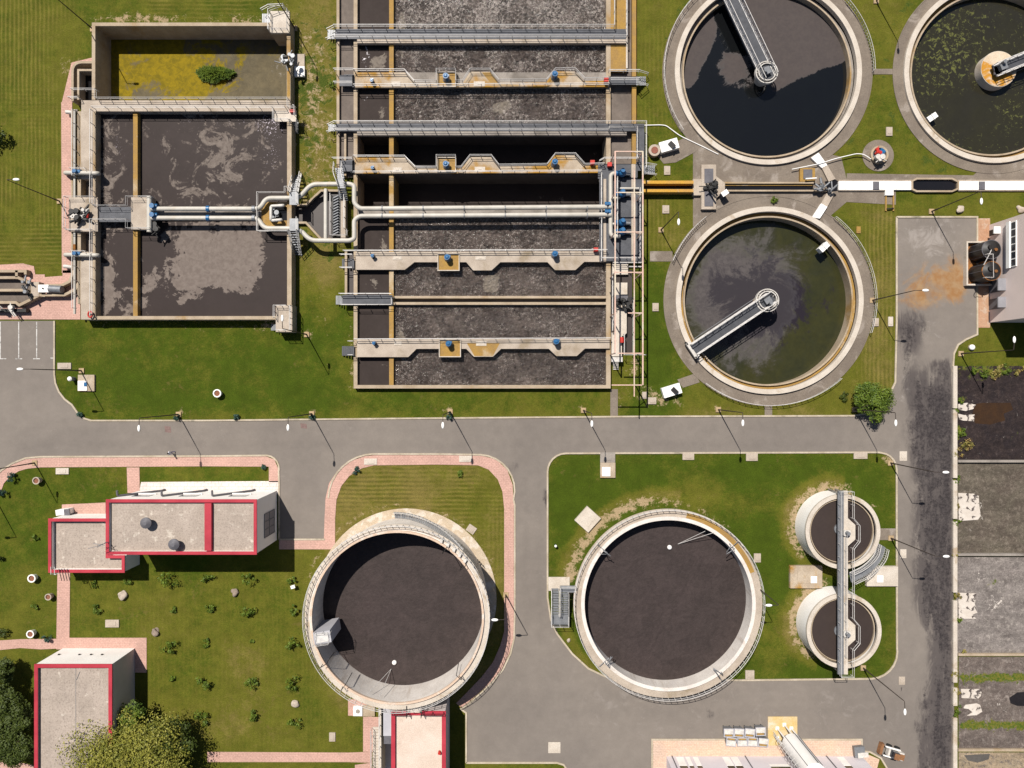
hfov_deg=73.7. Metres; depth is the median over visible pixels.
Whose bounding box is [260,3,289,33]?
basin platform
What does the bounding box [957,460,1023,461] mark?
bed wall
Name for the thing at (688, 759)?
door panel
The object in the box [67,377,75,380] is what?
service post
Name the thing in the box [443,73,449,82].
mixer motor
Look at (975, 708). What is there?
bed ramp
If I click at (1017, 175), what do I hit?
yard
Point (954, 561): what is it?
bed wall
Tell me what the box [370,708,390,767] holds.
outside stair
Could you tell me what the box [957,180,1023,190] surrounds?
covered channel
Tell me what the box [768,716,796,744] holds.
equipment pad
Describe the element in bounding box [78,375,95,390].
manhole slab
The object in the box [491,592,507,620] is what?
street lamp
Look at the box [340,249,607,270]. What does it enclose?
walkway bridge
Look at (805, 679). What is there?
kerb
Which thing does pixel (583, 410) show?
street lamp
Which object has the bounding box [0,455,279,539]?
kerb
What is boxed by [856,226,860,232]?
concrete slab
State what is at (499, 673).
kerb
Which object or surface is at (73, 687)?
hall building
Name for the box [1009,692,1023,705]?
sludge puddle
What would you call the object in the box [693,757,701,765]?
door panel
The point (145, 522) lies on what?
roof vent
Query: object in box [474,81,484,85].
hatch plate
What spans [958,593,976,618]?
bed ramp
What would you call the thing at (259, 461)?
pavement
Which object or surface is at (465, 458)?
concrete slab
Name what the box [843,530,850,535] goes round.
drive motor
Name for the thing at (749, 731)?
waste bin
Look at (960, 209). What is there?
boulder
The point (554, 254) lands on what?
mixer motor
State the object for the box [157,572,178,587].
shrub
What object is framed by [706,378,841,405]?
handrail
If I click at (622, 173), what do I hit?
pump
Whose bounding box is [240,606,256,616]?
shrub
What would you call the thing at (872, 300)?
street lamp
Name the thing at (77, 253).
cross pipe
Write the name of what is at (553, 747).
manhole cover
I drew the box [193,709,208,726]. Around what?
shrub
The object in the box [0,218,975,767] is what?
road
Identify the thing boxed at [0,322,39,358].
parking markings
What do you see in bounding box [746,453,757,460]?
concrete slab
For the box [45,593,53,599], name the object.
planter
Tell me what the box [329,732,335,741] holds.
concrete slab
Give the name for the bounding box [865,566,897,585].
concrete slab
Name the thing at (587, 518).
concrete slab
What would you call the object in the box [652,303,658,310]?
concrete slab
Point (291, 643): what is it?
shrub
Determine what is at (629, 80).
walkway stair
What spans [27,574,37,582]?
planter
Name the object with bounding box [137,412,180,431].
street lamp
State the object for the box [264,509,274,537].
window
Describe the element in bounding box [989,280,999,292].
door
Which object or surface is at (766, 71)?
scraper bridge
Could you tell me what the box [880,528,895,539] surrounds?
path
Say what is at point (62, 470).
concrete slab
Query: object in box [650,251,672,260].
path
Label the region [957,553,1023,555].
bed wall
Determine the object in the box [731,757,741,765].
door panel
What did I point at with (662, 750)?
pavement
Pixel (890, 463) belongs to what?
street lamp
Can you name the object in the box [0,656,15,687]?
tree
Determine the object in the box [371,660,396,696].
level float
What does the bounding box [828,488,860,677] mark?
footbridge
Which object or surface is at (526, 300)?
aeration tank
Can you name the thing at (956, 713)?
weed clump
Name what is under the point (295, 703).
boulder
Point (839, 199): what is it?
yard
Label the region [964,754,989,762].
sludge puddle
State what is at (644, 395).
concrete slab
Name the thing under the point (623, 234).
pump
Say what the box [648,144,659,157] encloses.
round cover
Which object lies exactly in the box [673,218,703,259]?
handrail
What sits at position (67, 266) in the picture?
vent pipe
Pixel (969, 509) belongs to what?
bed ramp
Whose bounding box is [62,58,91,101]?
path
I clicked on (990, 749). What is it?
bed wall
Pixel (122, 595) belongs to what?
boulder
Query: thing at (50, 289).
control cabinet
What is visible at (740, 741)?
waste bin
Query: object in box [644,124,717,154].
white hose
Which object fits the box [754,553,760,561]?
concrete slab
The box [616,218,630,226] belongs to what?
pump
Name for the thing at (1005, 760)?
sludge bed
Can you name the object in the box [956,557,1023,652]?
sludge bed
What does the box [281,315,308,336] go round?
street lamp
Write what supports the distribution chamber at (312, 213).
on the ground at (166, 370)
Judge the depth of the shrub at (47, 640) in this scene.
99.28 m
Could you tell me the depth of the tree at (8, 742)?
96.21 m
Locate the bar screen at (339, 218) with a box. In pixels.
[329,193,347,237]
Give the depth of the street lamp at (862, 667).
95.52 m
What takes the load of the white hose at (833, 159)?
attached to the equipment plinth
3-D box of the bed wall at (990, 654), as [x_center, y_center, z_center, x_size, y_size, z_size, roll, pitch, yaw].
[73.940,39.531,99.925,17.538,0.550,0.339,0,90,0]
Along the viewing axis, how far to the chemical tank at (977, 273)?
96.88 m
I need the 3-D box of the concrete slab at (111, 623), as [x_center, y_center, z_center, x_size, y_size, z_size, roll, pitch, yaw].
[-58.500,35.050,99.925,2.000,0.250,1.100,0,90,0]
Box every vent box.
[658,138,679,154]
[660,383,681,397]
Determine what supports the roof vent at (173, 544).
on the office building at (203, 522)
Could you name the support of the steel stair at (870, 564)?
on the ground at (166, 370)
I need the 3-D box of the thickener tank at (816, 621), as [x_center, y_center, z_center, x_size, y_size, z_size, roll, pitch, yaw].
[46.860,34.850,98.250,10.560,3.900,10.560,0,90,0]
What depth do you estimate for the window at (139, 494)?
96.19 m
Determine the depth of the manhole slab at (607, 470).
99.70 m
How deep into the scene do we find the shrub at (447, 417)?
99.51 m
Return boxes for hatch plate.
[391,81,399,84]
[393,167,401,171]
[393,256,401,259]
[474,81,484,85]
[475,167,484,169]
[475,256,485,259]
[476,341,485,345]
[811,576,816,582]
[877,575,882,581]
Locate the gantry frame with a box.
[610,151,643,396]
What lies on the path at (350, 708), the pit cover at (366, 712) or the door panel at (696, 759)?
the pit cover at (366, 712)
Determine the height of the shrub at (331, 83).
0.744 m
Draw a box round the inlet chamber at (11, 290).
[0,270,76,306]
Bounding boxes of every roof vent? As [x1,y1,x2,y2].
[140,517,151,528]
[168,539,179,549]
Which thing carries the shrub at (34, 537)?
on the ground at (166, 370)
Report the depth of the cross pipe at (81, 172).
97.25 m
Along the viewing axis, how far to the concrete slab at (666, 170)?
99.84 m
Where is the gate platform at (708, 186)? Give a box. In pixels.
[692,165,724,209]
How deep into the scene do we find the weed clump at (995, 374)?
99.68 m
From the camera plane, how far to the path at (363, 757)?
99.94 m
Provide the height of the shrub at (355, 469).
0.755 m
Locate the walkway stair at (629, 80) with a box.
[608,69,648,86]
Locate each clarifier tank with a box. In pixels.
[674,0,861,164]
[675,206,863,393]
[903,0,1023,163]
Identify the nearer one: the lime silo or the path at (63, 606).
the lime silo
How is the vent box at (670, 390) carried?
on the ground at (166, 370)
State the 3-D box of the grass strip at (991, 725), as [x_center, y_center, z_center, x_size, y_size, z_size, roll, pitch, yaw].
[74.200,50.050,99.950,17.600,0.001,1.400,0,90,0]
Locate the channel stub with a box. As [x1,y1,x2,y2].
[885,195,893,210]
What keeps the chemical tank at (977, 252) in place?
on the bund
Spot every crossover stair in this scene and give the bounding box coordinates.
[287,171,301,204]
[287,217,301,255]
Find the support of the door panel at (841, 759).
in the press hall
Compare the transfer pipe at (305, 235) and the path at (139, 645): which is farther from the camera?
the path at (139, 645)
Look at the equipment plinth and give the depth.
99.50 m
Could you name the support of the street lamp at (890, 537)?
on the ground at (166, 370)
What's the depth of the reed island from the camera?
101.36 m
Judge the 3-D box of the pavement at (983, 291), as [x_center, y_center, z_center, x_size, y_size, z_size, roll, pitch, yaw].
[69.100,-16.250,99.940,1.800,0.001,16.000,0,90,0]
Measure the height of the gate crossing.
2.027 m
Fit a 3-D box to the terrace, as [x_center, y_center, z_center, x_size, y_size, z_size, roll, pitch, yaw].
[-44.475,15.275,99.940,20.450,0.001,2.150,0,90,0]
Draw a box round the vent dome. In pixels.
[968,345,974,349]
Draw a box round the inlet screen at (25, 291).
[21,275,32,300]
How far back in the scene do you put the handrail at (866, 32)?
99.36 m
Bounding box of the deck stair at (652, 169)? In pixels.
[644,162,656,175]
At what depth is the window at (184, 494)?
96.19 m
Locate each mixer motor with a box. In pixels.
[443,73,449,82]
[443,161,449,169]
[444,254,450,261]
[445,341,452,347]
[551,71,557,80]
[551,159,557,167]
[551,251,557,258]
[552,338,558,345]
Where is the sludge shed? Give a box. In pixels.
[989,214,1023,322]
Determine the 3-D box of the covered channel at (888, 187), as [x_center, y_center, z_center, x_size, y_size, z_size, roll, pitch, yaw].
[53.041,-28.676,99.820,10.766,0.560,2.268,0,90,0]
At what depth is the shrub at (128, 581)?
99.54 m
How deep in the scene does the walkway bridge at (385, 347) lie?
98.60 m
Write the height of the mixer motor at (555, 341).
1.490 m
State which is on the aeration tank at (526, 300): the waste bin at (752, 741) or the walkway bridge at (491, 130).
the walkway bridge at (491, 130)
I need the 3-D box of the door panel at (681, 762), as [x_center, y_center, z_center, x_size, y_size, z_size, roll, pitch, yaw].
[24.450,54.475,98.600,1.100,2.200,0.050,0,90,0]
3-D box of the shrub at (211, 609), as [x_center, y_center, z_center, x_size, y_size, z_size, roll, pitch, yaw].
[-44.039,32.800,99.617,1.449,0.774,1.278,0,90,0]
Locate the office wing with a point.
(72, 538)
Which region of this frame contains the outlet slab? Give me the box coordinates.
[294,54,304,76]
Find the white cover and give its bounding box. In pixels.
[353,705,362,715]
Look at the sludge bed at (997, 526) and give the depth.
99.97 m
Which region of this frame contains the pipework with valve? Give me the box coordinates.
[0,303,29,316]
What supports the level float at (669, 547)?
hanging from the sludge tank at (654, 616)
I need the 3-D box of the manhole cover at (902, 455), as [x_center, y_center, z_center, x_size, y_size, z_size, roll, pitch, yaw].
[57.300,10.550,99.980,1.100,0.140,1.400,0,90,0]
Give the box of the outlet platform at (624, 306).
[609,262,646,369]
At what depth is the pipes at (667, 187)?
98.94 m
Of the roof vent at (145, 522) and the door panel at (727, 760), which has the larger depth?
the door panel at (727, 760)
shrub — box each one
[0,126,6,143]
[0,628,8,637]
[7,472,14,482]
[32,534,38,540]
[41,635,51,642]
[90,580,95,587]
[92,604,101,613]
[122,578,131,584]
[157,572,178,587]
[159,641,176,653]
[170,606,175,612]
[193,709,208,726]
[195,677,209,690]
[201,574,214,582]
[202,637,208,648]
[205,604,214,612]
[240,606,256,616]
[241,573,255,585]
[243,677,258,690]
[248,709,256,721]
[285,636,299,649]
[285,674,299,691]
[286,576,295,583]
[286,718,301,728]
[289,604,297,616]
[327,77,336,87]
[352,466,359,474]
[446,413,451,420]
[457,470,462,477]
[771,196,778,203]
[839,391,848,402]
[956,427,966,436]
[960,438,974,450]
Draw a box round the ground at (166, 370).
[0,0,1023,767]
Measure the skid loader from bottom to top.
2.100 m
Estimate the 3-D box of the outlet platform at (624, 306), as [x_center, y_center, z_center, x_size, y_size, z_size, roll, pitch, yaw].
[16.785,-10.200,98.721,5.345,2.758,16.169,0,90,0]
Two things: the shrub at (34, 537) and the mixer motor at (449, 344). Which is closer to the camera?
the mixer motor at (449, 344)
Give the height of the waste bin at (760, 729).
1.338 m
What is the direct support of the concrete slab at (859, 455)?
on the ground at (166, 370)
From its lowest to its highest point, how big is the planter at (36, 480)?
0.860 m
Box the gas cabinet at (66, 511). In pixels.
[55,507,73,515]
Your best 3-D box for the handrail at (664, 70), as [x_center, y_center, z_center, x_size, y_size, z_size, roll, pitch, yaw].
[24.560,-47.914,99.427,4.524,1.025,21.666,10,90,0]
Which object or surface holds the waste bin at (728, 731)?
on the road
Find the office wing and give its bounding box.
[48,514,139,580]
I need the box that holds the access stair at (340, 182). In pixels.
[333,161,347,200]
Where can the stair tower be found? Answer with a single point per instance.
(560, 618)
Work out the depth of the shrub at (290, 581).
99.37 m
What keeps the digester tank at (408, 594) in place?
on the ground at (166, 370)
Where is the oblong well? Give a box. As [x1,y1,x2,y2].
[910,178,958,192]
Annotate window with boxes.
[134,493,155,495]
[180,493,201,495]
[230,493,250,495]
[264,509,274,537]
[1006,220,1016,268]
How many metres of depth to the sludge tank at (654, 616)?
98.28 m
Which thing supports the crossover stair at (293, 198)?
on the ground at (166, 370)
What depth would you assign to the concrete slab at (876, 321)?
99.84 m
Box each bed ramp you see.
[958,403,975,410]
[958,414,974,420]
[958,493,980,520]
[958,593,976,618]
[961,689,981,698]
[963,703,981,715]
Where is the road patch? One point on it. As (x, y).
(168, 429)
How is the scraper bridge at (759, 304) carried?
on the clarifier tank at (799, 334)
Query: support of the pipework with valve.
on the path at (51, 308)
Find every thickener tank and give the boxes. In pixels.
[795,490,879,568]
[796,586,881,667]
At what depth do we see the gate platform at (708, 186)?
99.35 m
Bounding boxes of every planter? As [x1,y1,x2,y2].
[26,630,36,637]
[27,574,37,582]
[32,477,41,483]
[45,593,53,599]
[213,389,221,396]
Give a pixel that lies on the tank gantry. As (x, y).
(993, 265)
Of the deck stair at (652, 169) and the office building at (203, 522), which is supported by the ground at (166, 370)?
the office building at (203, 522)
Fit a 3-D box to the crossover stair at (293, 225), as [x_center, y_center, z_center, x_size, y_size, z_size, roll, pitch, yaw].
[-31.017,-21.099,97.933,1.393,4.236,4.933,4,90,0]
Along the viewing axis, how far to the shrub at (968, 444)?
99.56 m
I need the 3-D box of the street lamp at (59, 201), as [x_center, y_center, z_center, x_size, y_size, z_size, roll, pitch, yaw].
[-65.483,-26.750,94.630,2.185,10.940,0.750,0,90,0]
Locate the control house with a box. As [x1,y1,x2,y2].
[383,694,449,767]
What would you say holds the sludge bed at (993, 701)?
on the ground at (166, 370)
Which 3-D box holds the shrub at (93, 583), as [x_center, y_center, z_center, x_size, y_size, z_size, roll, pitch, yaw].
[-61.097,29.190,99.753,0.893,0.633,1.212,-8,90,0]
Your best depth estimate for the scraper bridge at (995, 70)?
99.91 m
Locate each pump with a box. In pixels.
[616,168,630,177]
[616,189,630,197]
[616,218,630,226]
[616,227,629,235]
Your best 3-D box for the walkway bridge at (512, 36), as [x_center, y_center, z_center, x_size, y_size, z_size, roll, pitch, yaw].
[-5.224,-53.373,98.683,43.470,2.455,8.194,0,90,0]
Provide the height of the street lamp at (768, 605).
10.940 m
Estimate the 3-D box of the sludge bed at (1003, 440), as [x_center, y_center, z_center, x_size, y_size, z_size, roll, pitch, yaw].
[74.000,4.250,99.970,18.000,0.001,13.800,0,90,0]
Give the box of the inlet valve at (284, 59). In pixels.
[274,50,294,70]
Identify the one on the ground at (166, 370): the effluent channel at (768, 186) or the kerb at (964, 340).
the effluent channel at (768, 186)
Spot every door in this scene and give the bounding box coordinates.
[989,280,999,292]
[989,298,1004,309]
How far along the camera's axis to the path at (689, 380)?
99.95 m
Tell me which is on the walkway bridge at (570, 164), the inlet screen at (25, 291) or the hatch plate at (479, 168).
the hatch plate at (479, 168)
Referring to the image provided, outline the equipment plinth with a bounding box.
[799,168,816,181]
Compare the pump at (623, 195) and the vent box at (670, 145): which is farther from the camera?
the vent box at (670, 145)
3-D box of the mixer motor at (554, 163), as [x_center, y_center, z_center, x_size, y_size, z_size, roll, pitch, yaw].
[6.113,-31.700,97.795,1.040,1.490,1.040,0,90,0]
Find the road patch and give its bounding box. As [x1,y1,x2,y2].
[165,426,170,432]
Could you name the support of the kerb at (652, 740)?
on the ground at (166, 370)
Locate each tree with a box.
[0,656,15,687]
[0,683,20,719]
[0,688,33,740]
[0,724,18,759]
[0,726,33,767]
[55,706,193,767]
[115,699,146,741]
[142,714,196,767]
[853,381,896,424]
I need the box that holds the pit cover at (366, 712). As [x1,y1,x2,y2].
[363,705,374,715]
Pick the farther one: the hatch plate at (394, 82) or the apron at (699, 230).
the apron at (699, 230)
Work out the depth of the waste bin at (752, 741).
98.67 m
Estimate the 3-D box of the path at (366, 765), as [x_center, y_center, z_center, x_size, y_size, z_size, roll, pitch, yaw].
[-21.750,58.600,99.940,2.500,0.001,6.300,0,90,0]
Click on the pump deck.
(625, 244)
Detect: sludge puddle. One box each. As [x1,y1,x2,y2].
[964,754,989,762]
[972,403,1012,424]
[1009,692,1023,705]
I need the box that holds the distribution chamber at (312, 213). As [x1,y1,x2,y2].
[294,188,342,237]
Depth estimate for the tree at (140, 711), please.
95.90 m
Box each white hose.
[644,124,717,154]
[792,153,870,169]
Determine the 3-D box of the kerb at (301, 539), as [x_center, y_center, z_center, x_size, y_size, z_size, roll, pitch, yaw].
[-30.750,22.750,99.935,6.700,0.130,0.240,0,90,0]
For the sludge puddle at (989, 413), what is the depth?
99.96 m
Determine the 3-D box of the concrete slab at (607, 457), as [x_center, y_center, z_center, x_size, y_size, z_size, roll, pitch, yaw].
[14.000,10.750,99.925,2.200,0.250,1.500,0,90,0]
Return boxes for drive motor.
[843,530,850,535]
[843,630,850,636]
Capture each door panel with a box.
[676,757,686,765]
[685,757,692,765]
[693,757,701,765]
[722,757,733,765]
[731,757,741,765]
[769,764,789,766]
[837,757,850,765]
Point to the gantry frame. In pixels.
(634, 232)
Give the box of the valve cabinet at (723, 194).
[718,189,728,198]
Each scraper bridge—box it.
[685,289,778,359]
[723,0,778,86]
[974,51,1023,90]
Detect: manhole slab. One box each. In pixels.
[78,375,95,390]
[600,463,614,477]
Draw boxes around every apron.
[327,508,496,635]
[664,0,870,175]
[665,197,872,404]
[894,0,1023,172]
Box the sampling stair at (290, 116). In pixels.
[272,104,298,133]
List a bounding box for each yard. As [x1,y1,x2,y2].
[693,150,895,226]
[847,169,1023,179]
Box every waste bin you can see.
[723,725,733,736]
[725,737,736,746]
[733,725,744,737]
[736,737,746,745]
[744,725,754,737]
[747,736,757,746]
[754,724,765,735]
[757,736,768,747]
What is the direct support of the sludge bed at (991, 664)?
on the ground at (166, 370)
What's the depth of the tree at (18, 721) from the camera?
96.12 m
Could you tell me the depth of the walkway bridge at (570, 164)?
98.60 m
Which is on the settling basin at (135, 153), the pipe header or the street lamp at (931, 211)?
the pipe header
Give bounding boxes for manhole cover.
[548,742,559,752]
[899,451,906,460]
[899,677,904,684]
[900,549,905,557]
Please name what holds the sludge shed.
on the ground at (166, 370)
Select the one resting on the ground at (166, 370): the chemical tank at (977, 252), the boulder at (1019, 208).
the boulder at (1019, 208)
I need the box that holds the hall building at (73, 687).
[34,648,134,767]
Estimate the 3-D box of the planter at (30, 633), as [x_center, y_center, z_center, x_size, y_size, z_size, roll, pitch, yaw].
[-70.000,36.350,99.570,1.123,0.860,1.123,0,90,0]
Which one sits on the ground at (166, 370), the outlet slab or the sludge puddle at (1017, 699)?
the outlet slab
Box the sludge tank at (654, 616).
[548,509,764,700]
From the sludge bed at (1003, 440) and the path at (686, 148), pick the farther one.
the sludge bed at (1003, 440)
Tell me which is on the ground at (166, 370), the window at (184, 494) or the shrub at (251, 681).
the shrub at (251, 681)
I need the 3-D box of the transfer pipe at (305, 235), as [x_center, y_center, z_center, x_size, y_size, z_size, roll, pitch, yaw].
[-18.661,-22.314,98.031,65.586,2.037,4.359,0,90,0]
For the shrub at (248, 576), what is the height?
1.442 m
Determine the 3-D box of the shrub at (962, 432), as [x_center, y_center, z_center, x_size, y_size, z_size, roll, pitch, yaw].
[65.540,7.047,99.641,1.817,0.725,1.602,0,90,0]
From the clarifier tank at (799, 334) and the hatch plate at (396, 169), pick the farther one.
the clarifier tank at (799, 334)
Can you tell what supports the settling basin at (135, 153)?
in the ground at (166, 370)
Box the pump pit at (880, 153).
[862,140,893,170]
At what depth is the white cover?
99.60 m
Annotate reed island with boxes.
[195,65,236,83]
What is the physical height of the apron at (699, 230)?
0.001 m
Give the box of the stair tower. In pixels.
[551,586,575,627]
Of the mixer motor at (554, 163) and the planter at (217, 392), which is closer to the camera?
the mixer motor at (554, 163)
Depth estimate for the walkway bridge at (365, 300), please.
98.60 m
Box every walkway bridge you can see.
[325,0,627,44]
[326,120,646,170]
[332,152,604,173]
[333,67,609,88]
[336,293,392,304]
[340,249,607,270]
[342,337,610,356]
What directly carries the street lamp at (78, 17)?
on the ground at (166, 370)
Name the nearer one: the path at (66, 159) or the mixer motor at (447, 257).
the mixer motor at (447, 257)
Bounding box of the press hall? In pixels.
[666,755,871,767]
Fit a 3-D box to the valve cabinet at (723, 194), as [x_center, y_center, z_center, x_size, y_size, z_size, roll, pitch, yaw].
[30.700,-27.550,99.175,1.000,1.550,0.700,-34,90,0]
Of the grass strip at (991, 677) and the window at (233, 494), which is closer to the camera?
the window at (233, 494)
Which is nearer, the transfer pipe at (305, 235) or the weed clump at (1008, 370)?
the transfer pipe at (305, 235)
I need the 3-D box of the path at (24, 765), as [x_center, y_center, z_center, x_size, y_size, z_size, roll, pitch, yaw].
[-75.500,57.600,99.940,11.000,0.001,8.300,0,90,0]
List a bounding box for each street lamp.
[0,460,36,468]
[7,178,61,203]
[17,368,83,372]
[58,0,91,31]
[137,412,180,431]
[277,0,296,30]
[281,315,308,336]
[287,411,314,430]
[441,409,452,428]
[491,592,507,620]
[581,408,592,426]
[658,212,679,232]
[716,407,743,425]
[760,589,778,606]
[852,407,896,425]
[860,665,906,714]
[870,289,928,302]
[888,460,948,473]
[888,535,949,557]
[929,191,982,213]
[958,336,1015,355]
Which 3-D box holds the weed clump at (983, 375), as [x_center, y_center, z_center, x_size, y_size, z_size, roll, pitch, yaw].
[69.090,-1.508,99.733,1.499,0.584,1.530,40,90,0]
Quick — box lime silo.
[773,723,823,767]
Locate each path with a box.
[0,263,79,318]
[0,639,55,649]
[0,762,33,767]
[56,573,69,637]
[56,638,146,672]
[61,102,71,272]
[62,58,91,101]
[62,503,105,513]
[127,467,139,492]
[207,752,371,762]
[348,699,371,716]
[355,763,371,767]
[363,717,378,751]
[610,389,617,415]
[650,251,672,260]
[658,137,697,163]
[677,374,698,387]
[765,406,771,414]
[873,69,892,73]
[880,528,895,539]
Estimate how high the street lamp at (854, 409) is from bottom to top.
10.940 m
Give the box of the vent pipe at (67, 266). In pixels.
[63,264,70,268]
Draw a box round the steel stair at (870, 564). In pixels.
[849,544,888,583]
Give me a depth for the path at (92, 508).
99.94 m
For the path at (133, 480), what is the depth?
99.94 m
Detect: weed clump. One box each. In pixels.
[954,704,961,716]
[979,369,989,378]
[990,371,1000,379]
[995,364,1003,373]
[1003,363,1011,374]
[1015,366,1023,375]
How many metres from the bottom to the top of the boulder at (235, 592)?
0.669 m
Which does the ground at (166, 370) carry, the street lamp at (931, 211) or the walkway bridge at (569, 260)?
the street lamp at (931, 211)
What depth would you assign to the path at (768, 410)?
99.95 m
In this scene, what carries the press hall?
on the ground at (166, 370)
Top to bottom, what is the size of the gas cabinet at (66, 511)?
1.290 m
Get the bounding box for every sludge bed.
[956,463,1023,552]
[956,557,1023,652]
[957,366,1023,459]
[959,657,1023,672]
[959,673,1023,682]
[959,683,1023,720]
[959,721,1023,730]
[959,731,1023,747]
[959,752,1023,767]
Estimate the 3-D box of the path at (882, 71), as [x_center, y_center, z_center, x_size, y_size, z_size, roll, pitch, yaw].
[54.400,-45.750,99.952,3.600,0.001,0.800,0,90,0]
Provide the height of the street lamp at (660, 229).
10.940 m
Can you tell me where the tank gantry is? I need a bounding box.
[983,249,993,277]
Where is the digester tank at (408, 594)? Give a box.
[302,512,489,713]
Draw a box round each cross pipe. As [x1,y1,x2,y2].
[63,167,100,175]
[63,250,100,257]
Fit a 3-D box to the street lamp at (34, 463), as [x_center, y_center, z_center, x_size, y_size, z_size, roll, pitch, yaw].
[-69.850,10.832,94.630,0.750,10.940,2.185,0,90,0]
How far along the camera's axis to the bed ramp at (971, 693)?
99.89 m
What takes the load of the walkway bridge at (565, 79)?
on the aeration tank at (526, 300)
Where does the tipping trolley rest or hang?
on the pavement at (662, 750)
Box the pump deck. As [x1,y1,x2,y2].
[598,157,641,261]
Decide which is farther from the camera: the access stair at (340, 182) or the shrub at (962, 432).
the shrub at (962, 432)
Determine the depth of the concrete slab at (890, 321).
99.84 m
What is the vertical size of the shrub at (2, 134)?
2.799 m
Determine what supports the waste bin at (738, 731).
on the road
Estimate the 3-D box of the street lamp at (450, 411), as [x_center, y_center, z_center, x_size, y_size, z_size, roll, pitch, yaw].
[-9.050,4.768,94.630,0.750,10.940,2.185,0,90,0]
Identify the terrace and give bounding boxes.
[139,481,277,493]
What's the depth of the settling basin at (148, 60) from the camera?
102.00 m
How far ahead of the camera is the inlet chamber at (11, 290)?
99.31 m
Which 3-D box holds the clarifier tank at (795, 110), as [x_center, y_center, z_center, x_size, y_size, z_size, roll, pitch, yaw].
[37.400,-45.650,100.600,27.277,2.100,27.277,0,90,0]
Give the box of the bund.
[963,241,991,285]
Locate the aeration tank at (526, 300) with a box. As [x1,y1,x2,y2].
[337,0,635,387]
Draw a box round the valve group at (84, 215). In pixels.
[67,204,92,225]
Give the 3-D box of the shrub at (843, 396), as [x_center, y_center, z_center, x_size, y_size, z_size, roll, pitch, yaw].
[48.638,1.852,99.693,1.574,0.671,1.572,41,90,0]
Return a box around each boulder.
[118,590,127,600]
[152,627,158,635]
[231,588,238,596]
[291,700,298,707]
[956,206,963,212]
[1016,205,1023,212]
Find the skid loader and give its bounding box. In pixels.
[876,741,904,760]
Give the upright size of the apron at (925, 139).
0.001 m
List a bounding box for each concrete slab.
[56,468,68,473]
[57,363,71,368]
[105,620,118,626]
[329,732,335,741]
[364,458,376,464]
[459,456,471,461]
[466,524,476,534]
[574,506,600,531]
[600,452,614,462]
[642,392,646,398]
[648,397,655,403]
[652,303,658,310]
[662,205,668,213]
[664,166,669,174]
[682,452,693,459]
[745,670,753,678]
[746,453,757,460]
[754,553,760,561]
[789,565,821,587]
[853,452,866,458]
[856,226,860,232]
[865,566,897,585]
[872,318,878,325]
[886,127,891,135]
[888,317,892,325]
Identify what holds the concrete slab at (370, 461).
on the ground at (166, 370)
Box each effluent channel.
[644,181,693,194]
[724,182,827,191]
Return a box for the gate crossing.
[810,153,837,218]
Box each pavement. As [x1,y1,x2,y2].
[0,456,277,489]
[279,455,513,706]
[653,741,878,767]
[978,218,989,327]
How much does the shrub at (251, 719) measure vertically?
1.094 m
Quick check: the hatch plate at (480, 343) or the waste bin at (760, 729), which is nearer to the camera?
the hatch plate at (480, 343)
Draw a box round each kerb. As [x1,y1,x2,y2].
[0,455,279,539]
[53,217,897,420]
[279,539,324,539]
[327,453,515,762]
[466,762,566,767]
[547,451,897,680]
[651,739,887,767]
[896,216,977,365]
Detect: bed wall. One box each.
[952,366,956,767]
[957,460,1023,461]
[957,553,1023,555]
[957,653,1023,655]
[957,748,1023,751]
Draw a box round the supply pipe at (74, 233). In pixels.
[73,110,75,313]
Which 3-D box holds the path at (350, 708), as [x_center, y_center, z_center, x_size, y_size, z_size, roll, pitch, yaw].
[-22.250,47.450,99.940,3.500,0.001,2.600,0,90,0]
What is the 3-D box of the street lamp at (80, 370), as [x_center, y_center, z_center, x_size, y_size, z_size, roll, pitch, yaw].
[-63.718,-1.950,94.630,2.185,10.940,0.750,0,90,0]
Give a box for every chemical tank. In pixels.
[968,240,1000,262]
[968,261,1000,283]
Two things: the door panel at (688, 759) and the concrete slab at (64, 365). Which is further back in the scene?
the concrete slab at (64, 365)
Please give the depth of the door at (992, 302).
98.96 m
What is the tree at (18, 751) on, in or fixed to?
on the ground at (166, 370)
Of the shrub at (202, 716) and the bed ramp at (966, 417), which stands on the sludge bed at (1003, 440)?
the bed ramp at (966, 417)
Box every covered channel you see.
[838,180,910,195]
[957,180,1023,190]
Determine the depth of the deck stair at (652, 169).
98.94 m
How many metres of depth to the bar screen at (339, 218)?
98.40 m
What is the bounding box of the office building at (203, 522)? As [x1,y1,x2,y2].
[106,489,276,554]
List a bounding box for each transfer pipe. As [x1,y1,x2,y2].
[150,182,610,211]
[150,212,610,242]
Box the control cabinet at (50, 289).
[38,285,64,292]
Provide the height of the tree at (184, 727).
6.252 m
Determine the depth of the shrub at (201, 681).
98.95 m
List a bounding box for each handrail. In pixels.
[663,0,691,131]
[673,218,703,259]
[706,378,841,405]
[834,216,876,332]
[845,0,875,71]
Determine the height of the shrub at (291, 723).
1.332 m
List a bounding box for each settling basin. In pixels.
[63,88,296,332]
[71,23,294,105]
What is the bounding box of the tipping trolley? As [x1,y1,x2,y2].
[852,745,868,757]
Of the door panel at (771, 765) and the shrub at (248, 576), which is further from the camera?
the shrub at (248, 576)
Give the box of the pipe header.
[147,196,160,238]
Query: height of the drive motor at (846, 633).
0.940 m
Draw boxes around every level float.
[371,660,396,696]
[667,531,713,549]

